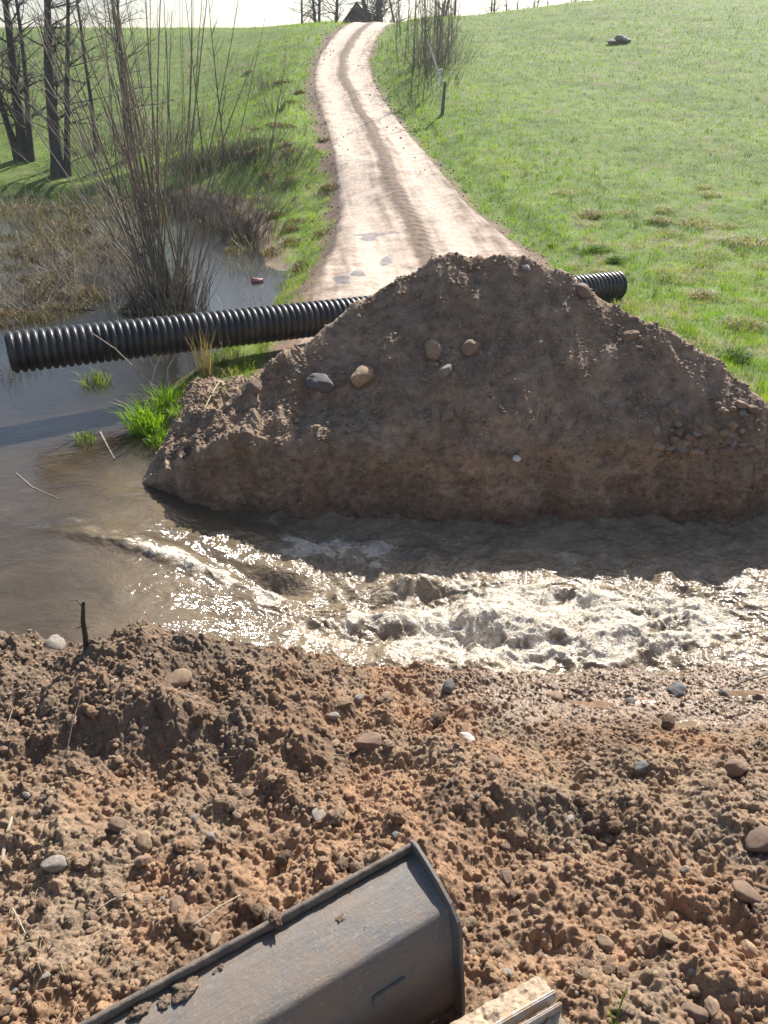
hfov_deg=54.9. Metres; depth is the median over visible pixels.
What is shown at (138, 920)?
debris
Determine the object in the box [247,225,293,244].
brush shrub
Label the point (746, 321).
grass tussock
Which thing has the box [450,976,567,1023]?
wooden plank
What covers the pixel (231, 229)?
brush shrub
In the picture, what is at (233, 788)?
soil clod
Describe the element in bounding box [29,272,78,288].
sedge tuft
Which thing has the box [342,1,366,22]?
barn
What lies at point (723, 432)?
stone
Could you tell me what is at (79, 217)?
sedge tuft
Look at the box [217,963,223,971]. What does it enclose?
mud crumb
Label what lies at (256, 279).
can
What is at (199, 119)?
sapling
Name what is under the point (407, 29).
sapling
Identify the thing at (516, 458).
stone
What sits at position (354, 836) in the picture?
soil clod
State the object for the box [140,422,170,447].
grass tuft
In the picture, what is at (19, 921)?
stalk
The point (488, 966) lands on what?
soil clod
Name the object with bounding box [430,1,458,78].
sapling
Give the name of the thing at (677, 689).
stone
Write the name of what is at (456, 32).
brush shrub
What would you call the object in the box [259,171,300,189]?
brush shrub
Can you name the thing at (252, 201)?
brush shrub
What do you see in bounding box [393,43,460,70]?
brush shrub
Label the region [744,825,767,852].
stone
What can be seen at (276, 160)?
brush shrub
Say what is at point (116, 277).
dead shrub
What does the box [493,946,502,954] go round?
soil clod
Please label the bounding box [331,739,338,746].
pebble
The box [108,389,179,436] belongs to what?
grass tuft
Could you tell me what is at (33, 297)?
sedge tuft
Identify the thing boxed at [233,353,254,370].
grass tuft
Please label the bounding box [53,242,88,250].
sedge tuft
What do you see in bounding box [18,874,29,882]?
soil clod
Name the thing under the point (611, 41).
boulder
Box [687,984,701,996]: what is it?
stone
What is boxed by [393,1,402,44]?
sapling
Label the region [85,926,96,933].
pebble
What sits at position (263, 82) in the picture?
brush shrub
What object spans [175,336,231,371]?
grass tuft
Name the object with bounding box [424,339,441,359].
stone
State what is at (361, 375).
stone
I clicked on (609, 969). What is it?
soil clod
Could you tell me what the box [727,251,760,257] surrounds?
grass tussock
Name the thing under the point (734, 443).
stone
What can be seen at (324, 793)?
soil clod
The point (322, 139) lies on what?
grass tussock
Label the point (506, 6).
bare tree
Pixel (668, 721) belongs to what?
stone
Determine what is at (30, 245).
dead shrub
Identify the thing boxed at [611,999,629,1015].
soil clod
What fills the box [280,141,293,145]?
grass tussock
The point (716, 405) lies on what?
stone
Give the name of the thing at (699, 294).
grass tussock
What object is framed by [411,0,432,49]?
sapling
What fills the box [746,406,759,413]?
stone
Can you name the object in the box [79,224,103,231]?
sedge tuft
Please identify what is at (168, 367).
branch
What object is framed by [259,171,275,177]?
grass tussock
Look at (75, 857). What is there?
soil clod
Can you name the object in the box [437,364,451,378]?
stone
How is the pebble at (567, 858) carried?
on the soil bank
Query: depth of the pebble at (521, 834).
4.29 m
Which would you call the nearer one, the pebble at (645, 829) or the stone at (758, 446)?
the pebble at (645, 829)
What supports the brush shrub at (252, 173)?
on the ground at (646, 64)
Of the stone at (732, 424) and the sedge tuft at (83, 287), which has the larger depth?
the sedge tuft at (83, 287)
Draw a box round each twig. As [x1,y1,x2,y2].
[66,693,81,753]
[194,894,240,924]
[217,754,348,757]
[733,674,767,687]
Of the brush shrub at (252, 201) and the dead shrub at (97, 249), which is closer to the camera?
the dead shrub at (97, 249)
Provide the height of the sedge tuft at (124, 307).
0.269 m
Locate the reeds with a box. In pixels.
[0,186,276,384]
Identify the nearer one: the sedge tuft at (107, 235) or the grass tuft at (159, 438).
the grass tuft at (159, 438)
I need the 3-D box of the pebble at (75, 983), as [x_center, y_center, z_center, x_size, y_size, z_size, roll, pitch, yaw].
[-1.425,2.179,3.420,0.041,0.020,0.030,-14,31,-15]
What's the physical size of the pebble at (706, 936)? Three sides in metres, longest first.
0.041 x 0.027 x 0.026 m
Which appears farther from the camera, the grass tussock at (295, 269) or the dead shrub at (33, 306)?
the grass tussock at (295, 269)
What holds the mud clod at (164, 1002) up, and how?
on the digger bucket
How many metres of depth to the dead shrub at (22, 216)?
25.53 m
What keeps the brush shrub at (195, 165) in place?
on the ground at (646, 64)
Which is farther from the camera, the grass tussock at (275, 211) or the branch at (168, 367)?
the grass tussock at (275, 211)
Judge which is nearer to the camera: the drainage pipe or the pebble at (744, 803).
the pebble at (744, 803)
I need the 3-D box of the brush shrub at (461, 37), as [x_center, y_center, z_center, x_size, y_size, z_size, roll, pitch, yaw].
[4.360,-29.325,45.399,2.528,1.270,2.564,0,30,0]
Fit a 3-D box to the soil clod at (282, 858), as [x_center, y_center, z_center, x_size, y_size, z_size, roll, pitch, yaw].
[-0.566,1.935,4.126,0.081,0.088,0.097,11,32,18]
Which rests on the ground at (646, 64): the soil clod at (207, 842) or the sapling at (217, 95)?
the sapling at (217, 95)
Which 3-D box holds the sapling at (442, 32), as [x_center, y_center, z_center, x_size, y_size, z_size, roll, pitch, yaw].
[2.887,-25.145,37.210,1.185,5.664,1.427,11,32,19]
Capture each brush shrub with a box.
[0,101,42,138]
[30,115,151,158]
[99,107,212,154]
[155,118,267,174]
[168,173,271,223]
[192,190,299,242]
[207,112,297,163]
[213,187,257,212]
[227,187,288,212]
[228,236,266,254]
[229,148,274,171]
[232,208,290,240]
[234,164,276,178]
[242,98,286,116]
[244,201,281,218]
[246,176,272,188]
[247,66,304,111]
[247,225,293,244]
[248,186,303,210]
[252,148,306,168]
[253,72,278,88]
[253,187,301,205]
[254,77,275,89]
[255,93,291,113]
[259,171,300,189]
[272,149,313,165]
[272,179,310,192]
[273,135,315,156]
[279,139,322,162]
[279,161,315,174]
[280,120,306,135]
[387,69,453,106]
[390,36,463,66]
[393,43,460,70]
[398,38,455,72]
[403,43,473,77]
[406,51,470,87]
[408,44,466,69]
[422,40,464,76]
[427,11,465,40]
[427,37,482,64]
[428,33,489,61]
[436,19,473,38]
[436,21,476,45]
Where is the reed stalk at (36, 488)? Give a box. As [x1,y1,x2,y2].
[16,473,60,499]
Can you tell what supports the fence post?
on the ground at (646, 64)
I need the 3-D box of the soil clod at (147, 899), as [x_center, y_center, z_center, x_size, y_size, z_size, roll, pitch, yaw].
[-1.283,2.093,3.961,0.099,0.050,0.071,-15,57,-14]
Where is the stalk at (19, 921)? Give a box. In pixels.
[12,907,27,937]
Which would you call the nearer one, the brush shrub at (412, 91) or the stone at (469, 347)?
the stone at (469, 347)
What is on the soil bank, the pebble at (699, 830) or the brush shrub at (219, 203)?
the pebble at (699, 830)
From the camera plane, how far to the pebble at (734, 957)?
3.55 m
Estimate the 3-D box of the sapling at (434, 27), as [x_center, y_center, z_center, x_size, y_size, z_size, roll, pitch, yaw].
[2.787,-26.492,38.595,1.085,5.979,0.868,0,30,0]
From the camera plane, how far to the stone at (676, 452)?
9.32 m
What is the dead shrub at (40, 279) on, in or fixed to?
in the water
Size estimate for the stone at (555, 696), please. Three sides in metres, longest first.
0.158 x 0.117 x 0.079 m
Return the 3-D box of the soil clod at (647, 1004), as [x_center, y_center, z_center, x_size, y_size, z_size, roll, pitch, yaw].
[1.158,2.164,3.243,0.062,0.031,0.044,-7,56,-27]
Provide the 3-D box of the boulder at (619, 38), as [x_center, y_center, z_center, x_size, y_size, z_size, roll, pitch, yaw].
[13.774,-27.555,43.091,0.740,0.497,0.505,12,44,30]
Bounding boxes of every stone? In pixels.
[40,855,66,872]
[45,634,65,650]
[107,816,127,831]
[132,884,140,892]
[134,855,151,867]
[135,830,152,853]
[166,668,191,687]
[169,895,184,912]
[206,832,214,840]
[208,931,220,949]
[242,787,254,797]
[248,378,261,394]
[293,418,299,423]
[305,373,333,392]
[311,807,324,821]
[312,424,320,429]
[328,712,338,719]
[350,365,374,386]
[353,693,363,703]
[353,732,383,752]
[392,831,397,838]
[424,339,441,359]
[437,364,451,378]
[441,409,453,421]
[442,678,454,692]
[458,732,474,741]
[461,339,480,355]
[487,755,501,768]
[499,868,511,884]
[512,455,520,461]
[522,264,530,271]
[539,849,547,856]
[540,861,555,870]
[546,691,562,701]
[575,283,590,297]
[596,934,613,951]
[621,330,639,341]
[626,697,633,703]
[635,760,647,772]
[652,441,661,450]
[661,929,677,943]
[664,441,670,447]
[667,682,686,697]
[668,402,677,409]
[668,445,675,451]
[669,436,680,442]
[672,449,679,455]
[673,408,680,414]
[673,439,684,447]
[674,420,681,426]
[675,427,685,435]
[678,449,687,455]
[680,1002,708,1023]
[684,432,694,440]
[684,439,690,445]
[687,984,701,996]
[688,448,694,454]
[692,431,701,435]
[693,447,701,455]
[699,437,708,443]
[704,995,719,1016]
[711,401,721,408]
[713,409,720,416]
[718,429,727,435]
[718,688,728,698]
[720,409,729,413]
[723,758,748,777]
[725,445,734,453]
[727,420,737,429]
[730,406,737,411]
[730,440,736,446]
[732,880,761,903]
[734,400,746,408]
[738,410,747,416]
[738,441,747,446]
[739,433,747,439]
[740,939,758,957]
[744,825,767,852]
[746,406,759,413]
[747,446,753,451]
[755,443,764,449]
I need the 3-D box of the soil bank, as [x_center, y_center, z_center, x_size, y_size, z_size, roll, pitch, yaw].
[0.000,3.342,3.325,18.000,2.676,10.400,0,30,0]
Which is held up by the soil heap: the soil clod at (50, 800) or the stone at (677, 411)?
the stone at (677, 411)
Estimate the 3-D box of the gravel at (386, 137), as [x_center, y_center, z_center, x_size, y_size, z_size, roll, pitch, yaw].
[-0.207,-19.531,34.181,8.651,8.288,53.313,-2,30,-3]
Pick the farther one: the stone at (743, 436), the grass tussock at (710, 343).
the grass tussock at (710, 343)
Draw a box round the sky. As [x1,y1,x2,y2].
[0,0,593,27]
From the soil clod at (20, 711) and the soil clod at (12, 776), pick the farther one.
the soil clod at (20, 711)
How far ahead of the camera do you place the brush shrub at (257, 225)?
22.30 m
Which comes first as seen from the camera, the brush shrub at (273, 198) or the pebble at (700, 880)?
the pebble at (700, 880)
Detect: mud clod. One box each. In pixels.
[125,1000,151,1020]
[157,993,170,1009]
[169,973,199,1003]
[268,909,281,928]
[335,912,345,922]
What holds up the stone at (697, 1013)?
on the soil bank
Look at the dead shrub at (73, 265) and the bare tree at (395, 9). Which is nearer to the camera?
the dead shrub at (73, 265)
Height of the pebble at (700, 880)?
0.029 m
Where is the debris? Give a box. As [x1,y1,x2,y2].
[0,690,767,1023]
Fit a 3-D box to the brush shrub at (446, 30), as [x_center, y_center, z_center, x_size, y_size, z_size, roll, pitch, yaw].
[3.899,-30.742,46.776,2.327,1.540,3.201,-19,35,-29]
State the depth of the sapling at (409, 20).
43.92 m
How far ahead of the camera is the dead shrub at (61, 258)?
19.30 m
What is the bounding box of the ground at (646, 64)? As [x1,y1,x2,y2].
[0,0,767,436]
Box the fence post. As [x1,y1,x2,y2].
[440,82,446,115]
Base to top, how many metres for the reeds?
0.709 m
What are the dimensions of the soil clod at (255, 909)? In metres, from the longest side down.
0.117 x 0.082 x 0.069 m
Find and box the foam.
[128,530,758,673]
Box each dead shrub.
[0,193,49,225]
[0,210,39,235]
[0,222,36,255]
[0,226,58,260]
[0,235,86,281]
[0,236,50,262]
[0,246,72,290]
[0,250,37,267]
[0,257,33,289]
[0,259,88,302]
[0,262,73,312]
[0,273,56,311]
[0,273,77,315]
[0,278,28,308]
[0,279,48,317]
[0,299,70,316]
[1,268,56,291]
[1,269,113,316]
[1,280,63,305]
[2,187,58,220]
[5,228,113,274]
[6,262,70,298]
[7,186,49,204]
[20,212,64,231]
[24,220,87,242]
[25,203,101,235]
[25,254,112,288]
[26,244,106,274]
[26,253,105,287]
[29,238,129,280]
[31,230,95,265]
[31,249,107,290]
[39,193,91,210]
[41,204,77,216]
[43,222,129,279]
[43,274,87,296]
[44,175,94,198]
[47,274,116,292]
[49,203,106,234]
[49,288,112,305]
[51,225,123,259]
[56,181,118,204]
[61,230,126,277]
[67,224,143,271]
[71,284,132,306]
[72,237,140,267]
[74,271,141,297]
[74,283,142,307]
[76,278,172,298]
[79,221,151,252]
[84,216,147,246]
[89,255,174,296]
[90,256,150,292]
[91,221,133,243]
[93,228,185,270]
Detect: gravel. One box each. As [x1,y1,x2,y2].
[280,25,672,330]
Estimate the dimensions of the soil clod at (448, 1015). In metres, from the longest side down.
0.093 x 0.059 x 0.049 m
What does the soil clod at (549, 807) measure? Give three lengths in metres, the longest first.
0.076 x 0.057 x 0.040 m
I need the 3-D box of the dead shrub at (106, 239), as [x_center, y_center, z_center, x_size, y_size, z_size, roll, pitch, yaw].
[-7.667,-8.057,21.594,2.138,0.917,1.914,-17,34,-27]
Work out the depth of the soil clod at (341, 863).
4.03 m
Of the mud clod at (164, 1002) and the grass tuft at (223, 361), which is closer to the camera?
the mud clod at (164, 1002)
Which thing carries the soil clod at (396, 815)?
on the soil bank
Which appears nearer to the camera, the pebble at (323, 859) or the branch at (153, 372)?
the pebble at (323, 859)
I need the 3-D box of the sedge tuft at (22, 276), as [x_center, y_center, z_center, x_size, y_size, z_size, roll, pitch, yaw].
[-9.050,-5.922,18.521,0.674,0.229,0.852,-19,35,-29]
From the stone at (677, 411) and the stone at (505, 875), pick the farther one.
the stone at (677, 411)
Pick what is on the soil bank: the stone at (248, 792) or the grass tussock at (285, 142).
the stone at (248, 792)
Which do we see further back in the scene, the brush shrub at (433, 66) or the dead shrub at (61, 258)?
the brush shrub at (433, 66)
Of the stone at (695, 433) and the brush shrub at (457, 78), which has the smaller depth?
the stone at (695, 433)
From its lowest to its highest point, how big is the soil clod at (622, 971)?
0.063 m
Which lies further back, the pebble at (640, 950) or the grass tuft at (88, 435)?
the grass tuft at (88, 435)
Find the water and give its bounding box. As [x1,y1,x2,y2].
[0,196,767,674]
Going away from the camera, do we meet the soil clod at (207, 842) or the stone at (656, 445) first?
the soil clod at (207, 842)
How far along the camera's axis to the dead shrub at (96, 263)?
18.67 m
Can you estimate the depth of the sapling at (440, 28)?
39.77 m
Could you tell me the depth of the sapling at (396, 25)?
44.56 m
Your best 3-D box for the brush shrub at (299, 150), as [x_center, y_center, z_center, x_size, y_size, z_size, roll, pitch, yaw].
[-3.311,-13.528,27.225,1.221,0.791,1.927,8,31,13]
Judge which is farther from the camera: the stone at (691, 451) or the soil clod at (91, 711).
the stone at (691, 451)
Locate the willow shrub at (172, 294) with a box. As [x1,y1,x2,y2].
[0,0,274,315]
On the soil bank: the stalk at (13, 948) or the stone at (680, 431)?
the stalk at (13, 948)
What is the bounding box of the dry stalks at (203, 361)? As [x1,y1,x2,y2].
[181,320,215,378]
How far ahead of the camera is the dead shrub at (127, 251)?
19.38 m
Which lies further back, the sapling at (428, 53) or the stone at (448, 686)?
the sapling at (428, 53)
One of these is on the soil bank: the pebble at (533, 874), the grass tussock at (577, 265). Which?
the pebble at (533, 874)
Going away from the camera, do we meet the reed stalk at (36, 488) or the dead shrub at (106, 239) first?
the reed stalk at (36, 488)
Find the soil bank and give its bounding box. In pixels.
[0,620,767,1023]
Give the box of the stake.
[70,600,88,650]
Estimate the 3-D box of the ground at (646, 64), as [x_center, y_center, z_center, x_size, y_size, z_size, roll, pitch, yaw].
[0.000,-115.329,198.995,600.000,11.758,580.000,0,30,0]
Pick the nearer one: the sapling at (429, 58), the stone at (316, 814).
the stone at (316, 814)
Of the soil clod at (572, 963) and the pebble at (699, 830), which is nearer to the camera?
the soil clod at (572, 963)
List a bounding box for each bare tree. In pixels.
[284,0,342,22]
[291,0,325,24]
[317,0,352,21]
[341,0,413,23]
[357,0,405,22]
[371,0,410,22]
[420,0,463,16]
[475,0,502,13]
[497,0,528,10]
[520,0,545,8]
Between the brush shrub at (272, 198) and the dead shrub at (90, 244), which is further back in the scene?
the brush shrub at (272, 198)
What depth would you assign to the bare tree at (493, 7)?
125.11 m
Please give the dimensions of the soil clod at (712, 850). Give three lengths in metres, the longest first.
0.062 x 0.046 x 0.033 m
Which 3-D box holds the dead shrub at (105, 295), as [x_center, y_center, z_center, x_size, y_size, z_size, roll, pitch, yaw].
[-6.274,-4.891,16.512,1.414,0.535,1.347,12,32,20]
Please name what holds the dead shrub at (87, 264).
in the water
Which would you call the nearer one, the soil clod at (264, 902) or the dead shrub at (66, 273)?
the soil clod at (264, 902)
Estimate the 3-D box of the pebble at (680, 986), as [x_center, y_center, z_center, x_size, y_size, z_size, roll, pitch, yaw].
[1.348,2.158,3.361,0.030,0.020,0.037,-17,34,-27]
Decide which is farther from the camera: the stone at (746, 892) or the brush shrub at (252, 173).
the brush shrub at (252, 173)
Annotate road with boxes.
[293,22,540,347]
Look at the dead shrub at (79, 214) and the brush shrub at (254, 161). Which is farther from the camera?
the brush shrub at (254, 161)
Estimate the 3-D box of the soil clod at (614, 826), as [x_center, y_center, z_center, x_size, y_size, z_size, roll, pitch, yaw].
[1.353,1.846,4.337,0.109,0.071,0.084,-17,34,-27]
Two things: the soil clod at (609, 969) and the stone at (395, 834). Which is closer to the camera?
the soil clod at (609, 969)
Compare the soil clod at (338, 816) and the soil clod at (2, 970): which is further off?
the soil clod at (338, 816)
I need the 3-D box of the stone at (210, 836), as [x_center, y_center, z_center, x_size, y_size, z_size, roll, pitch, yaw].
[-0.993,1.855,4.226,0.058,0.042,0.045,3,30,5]
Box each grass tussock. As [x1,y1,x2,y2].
[222,245,248,252]
[227,209,247,215]
[239,149,252,155]
[249,196,272,202]
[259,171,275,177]
[259,246,278,253]
[260,246,284,257]
[269,123,288,127]
[269,209,285,217]
[278,236,300,242]
[278,239,303,246]
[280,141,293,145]
[280,224,302,231]
[283,146,301,151]
[283,175,299,180]
[287,218,305,223]
[288,263,311,273]
[293,259,305,266]
[294,89,305,93]
[312,228,329,236]
[317,137,329,141]
[318,183,335,190]
[550,189,575,194]
[560,260,584,269]
[571,188,599,193]
[578,207,605,216]
[578,242,612,253]
[580,212,601,218]
[591,268,604,272]
[600,254,630,263]
[607,300,643,310]
[610,208,638,215]
[630,194,662,199]
[646,215,675,222]
[647,318,679,329]
[650,205,678,212]
[651,227,683,236]
[651,265,676,273]
[652,270,699,283]
[674,217,717,227]
[678,274,718,285]
[684,287,724,299]
[689,336,741,357]
[691,246,735,258]
[692,183,720,189]
[692,260,715,265]
[700,191,723,197]
[713,312,767,332]
[713,343,758,363]
[715,221,737,228]
[717,234,767,247]
[720,221,751,227]
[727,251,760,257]
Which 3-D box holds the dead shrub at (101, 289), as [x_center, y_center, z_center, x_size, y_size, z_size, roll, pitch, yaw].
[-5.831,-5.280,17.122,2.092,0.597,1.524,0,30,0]
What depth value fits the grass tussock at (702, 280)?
16.53 m
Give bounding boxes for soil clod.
[0,900,14,911]
[0,968,6,975]
[0,1004,11,1019]
[7,773,16,780]
[14,707,25,716]
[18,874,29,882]
[36,898,48,910]
[40,694,56,713]
[44,795,56,812]
[46,829,54,840]
[65,714,77,726]
[72,853,79,861]
[73,857,89,868]
[84,705,99,718]
[93,830,105,843]
[110,887,123,904]
[114,762,127,775]
[123,900,134,909]
[142,895,153,908]
[143,817,155,825]
[172,837,193,852]
[189,709,207,724]
[192,862,205,881]
[203,836,215,845]
[223,796,236,811]
[228,783,238,792]
[246,733,258,749]
[249,903,262,921]
[260,899,267,907]
[261,905,277,921]
[264,775,277,784]
[272,756,285,767]
[274,849,291,867]
[285,659,298,669]
[301,673,314,683]
[317,790,328,797]
[327,808,345,826]
[331,850,339,859]
[335,856,348,871]
[337,698,351,708]
[348,860,364,872]
[352,834,359,838]
[375,692,393,703]
[378,838,394,847]
[382,739,394,751]
[388,805,405,823]
[429,711,447,727]
[439,1009,456,1022]
[460,916,476,929]
[464,932,477,941]
[467,942,484,953]
[469,942,481,956]
[480,796,498,814]
[485,962,491,971]
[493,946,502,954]
[507,907,519,921]
[516,771,526,782]
[521,850,532,860]
[546,804,555,811]
[568,959,576,968]
[574,966,596,979]
[575,792,585,805]
[578,914,592,931]
[602,963,615,975]
[604,820,624,833]
[608,982,627,994]
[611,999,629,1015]
[616,965,628,979]
[619,1013,626,1019]
[639,959,652,969]
[641,999,652,1011]
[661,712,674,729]
[666,911,676,922]
[679,852,686,861]
[695,779,714,790]
[701,912,714,922]
[708,846,715,855]
[720,783,730,793]
[744,959,757,969]
[746,817,754,830]
[750,902,767,915]
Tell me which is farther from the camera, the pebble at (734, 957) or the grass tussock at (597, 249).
the grass tussock at (597, 249)
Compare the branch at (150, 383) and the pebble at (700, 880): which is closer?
the pebble at (700, 880)
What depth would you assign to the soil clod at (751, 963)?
3.53 m
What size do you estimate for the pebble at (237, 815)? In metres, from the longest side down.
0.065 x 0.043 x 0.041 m
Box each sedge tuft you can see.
[0,306,38,327]
[1,233,21,240]
[2,204,48,213]
[3,263,23,269]
[7,243,44,255]
[8,284,52,297]
[10,271,33,279]
[15,293,47,301]
[20,253,44,261]
[21,309,57,321]
[29,233,72,245]
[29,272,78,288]
[33,298,70,313]
[38,286,75,299]
[46,206,61,210]
[49,264,76,271]
[51,300,95,314]
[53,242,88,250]
[56,255,79,264]
[59,203,102,213]
[61,224,84,232]
[62,282,105,297]
[64,284,118,298]
[72,215,89,220]
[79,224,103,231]
[87,249,122,261]
[88,238,119,247]
[92,211,111,217]
[97,233,120,239]
[106,300,143,314]
[120,283,144,294]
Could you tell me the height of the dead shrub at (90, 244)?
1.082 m
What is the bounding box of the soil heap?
[142,252,767,527]
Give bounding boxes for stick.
[0,816,12,872]
[99,432,113,458]
[199,380,220,420]
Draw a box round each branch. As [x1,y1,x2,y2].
[25,307,95,309]
[91,332,166,398]
[148,356,160,391]
[167,355,175,382]
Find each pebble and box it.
[0,745,7,753]
[5,995,11,1004]
[10,987,17,994]
[18,900,26,907]
[22,791,30,798]
[41,972,50,978]
[71,980,79,986]
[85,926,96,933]
[89,912,96,919]
[114,755,123,762]
[121,792,129,797]
[174,864,180,873]
[191,814,199,821]
[192,924,198,933]
[222,857,228,863]
[226,868,233,874]
[229,829,237,835]
[232,811,240,819]
[283,803,290,808]
[286,743,292,749]
[292,868,301,875]
[319,856,329,862]
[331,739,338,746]
[437,807,442,816]
[448,745,453,751]
[472,793,479,798]
[474,883,482,889]
[500,843,509,850]
[502,968,512,976]
[509,889,516,898]
[517,830,526,837]
[530,871,536,878]
[565,855,569,861]
[567,814,573,823]
[569,1010,575,1015]
[590,797,596,803]
[595,896,604,903]
[596,826,602,832]
[600,952,606,961]
[600,994,608,1000]
[627,1009,635,1016]
[632,979,640,986]
[634,883,640,888]
[636,945,644,954]
[642,826,649,832]
[655,897,664,906]
[676,983,683,990]
[680,866,689,872]
[689,968,695,975]
[694,828,702,834]
[696,876,702,883]
[703,934,711,938]
[731,955,740,960]
[741,799,748,808]
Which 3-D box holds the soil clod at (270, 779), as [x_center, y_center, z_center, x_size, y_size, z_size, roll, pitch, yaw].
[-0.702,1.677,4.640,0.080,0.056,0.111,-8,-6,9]
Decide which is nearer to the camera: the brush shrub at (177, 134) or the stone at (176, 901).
the stone at (176, 901)
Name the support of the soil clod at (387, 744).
on the soil bank
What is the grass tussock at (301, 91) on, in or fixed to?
on the ground at (646, 64)
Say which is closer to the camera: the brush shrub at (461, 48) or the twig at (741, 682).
the twig at (741, 682)
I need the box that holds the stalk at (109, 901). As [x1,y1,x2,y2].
[95,893,126,910]
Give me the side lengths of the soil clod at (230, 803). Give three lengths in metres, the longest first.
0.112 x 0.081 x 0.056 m
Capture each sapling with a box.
[185,0,204,153]
[204,3,230,171]
[272,36,292,136]
[385,0,399,76]
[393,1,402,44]
[396,0,406,50]
[398,0,420,47]
[398,2,420,62]
[402,0,428,101]
[405,0,426,76]
[409,0,423,66]
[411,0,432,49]
[412,0,434,72]
[415,0,433,94]
[416,11,442,90]
[417,2,434,79]
[417,11,438,95]
[418,0,434,55]
[418,0,447,100]
[418,3,434,64]
[425,0,447,52]
[427,1,445,64]
[429,0,448,74]
[430,1,447,64]
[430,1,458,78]
[430,12,446,81]
[431,0,455,75]
[433,0,447,53]
[440,0,454,60]
[443,0,460,49]
[446,0,461,50]
[453,2,460,39]
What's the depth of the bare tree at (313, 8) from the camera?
69.64 m
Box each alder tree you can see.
[0,0,83,161]
[0,0,122,177]
[51,0,126,151]
[72,0,188,158]
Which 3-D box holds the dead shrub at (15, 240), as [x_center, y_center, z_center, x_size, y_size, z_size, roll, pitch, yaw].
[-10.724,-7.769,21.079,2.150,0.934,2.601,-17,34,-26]
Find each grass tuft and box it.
[61,428,97,444]
[68,365,111,387]
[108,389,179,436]
[125,373,189,414]
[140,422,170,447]
[165,400,182,417]
[175,336,231,371]
[211,352,234,367]
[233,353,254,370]
[605,985,627,1023]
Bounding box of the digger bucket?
[78,839,464,1023]
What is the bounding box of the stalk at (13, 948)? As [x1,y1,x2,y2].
[2,944,37,952]
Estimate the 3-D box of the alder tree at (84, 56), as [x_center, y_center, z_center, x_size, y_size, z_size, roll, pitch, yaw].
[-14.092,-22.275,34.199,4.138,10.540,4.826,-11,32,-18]
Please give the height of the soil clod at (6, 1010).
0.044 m
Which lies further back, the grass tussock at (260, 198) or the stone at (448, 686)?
the grass tussock at (260, 198)
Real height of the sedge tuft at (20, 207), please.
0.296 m
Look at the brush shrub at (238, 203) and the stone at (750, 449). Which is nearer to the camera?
the stone at (750, 449)
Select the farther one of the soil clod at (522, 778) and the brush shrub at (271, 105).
the brush shrub at (271, 105)
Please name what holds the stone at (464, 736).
on the soil bank
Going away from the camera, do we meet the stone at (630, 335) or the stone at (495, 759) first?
the stone at (495, 759)
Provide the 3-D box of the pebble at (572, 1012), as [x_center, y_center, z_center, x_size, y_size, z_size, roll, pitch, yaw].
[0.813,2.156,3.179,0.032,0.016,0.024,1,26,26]
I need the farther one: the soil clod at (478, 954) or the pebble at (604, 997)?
the soil clod at (478, 954)
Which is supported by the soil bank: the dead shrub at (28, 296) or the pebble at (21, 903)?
the pebble at (21, 903)
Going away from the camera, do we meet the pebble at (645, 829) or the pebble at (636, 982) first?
the pebble at (636, 982)
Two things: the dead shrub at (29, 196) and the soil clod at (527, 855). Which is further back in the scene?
the dead shrub at (29, 196)
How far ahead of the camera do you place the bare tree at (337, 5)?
70.45 m
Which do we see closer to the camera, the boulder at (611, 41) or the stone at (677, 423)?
the stone at (677, 423)
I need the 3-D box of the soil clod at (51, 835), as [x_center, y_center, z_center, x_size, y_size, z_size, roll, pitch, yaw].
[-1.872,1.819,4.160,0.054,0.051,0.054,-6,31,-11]
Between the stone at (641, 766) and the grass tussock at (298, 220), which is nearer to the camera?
the stone at (641, 766)
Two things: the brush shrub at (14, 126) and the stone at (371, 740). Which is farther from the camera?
the brush shrub at (14, 126)
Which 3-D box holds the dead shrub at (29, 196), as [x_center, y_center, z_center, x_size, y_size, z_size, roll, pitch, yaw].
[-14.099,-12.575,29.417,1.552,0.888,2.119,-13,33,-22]
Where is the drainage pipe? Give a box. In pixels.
[4,271,627,372]
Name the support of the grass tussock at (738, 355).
on the ground at (646, 64)
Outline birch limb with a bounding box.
[427,40,446,101]
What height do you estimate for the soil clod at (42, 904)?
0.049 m
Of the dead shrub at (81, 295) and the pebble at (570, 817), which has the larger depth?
the dead shrub at (81, 295)
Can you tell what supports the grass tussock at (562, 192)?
on the ground at (646, 64)
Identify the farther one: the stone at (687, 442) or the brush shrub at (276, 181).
the brush shrub at (276, 181)
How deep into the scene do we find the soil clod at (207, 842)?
4.21 m
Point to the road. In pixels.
(392, 226)
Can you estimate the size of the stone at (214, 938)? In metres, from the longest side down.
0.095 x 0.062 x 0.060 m
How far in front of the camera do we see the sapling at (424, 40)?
37.45 m
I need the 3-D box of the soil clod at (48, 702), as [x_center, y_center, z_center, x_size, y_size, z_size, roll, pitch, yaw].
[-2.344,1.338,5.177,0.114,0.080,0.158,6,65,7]
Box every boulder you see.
[607,39,616,44]
[614,34,625,42]
[623,38,630,42]
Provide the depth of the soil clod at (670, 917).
3.84 m
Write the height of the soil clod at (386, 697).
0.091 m
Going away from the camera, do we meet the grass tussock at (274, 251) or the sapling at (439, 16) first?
the grass tussock at (274, 251)
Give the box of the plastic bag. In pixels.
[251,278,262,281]
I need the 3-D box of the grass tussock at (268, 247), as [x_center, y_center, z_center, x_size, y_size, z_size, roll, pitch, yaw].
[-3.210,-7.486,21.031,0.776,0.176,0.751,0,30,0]
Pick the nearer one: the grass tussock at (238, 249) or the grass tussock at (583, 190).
the grass tussock at (238, 249)
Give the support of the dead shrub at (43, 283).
in the water

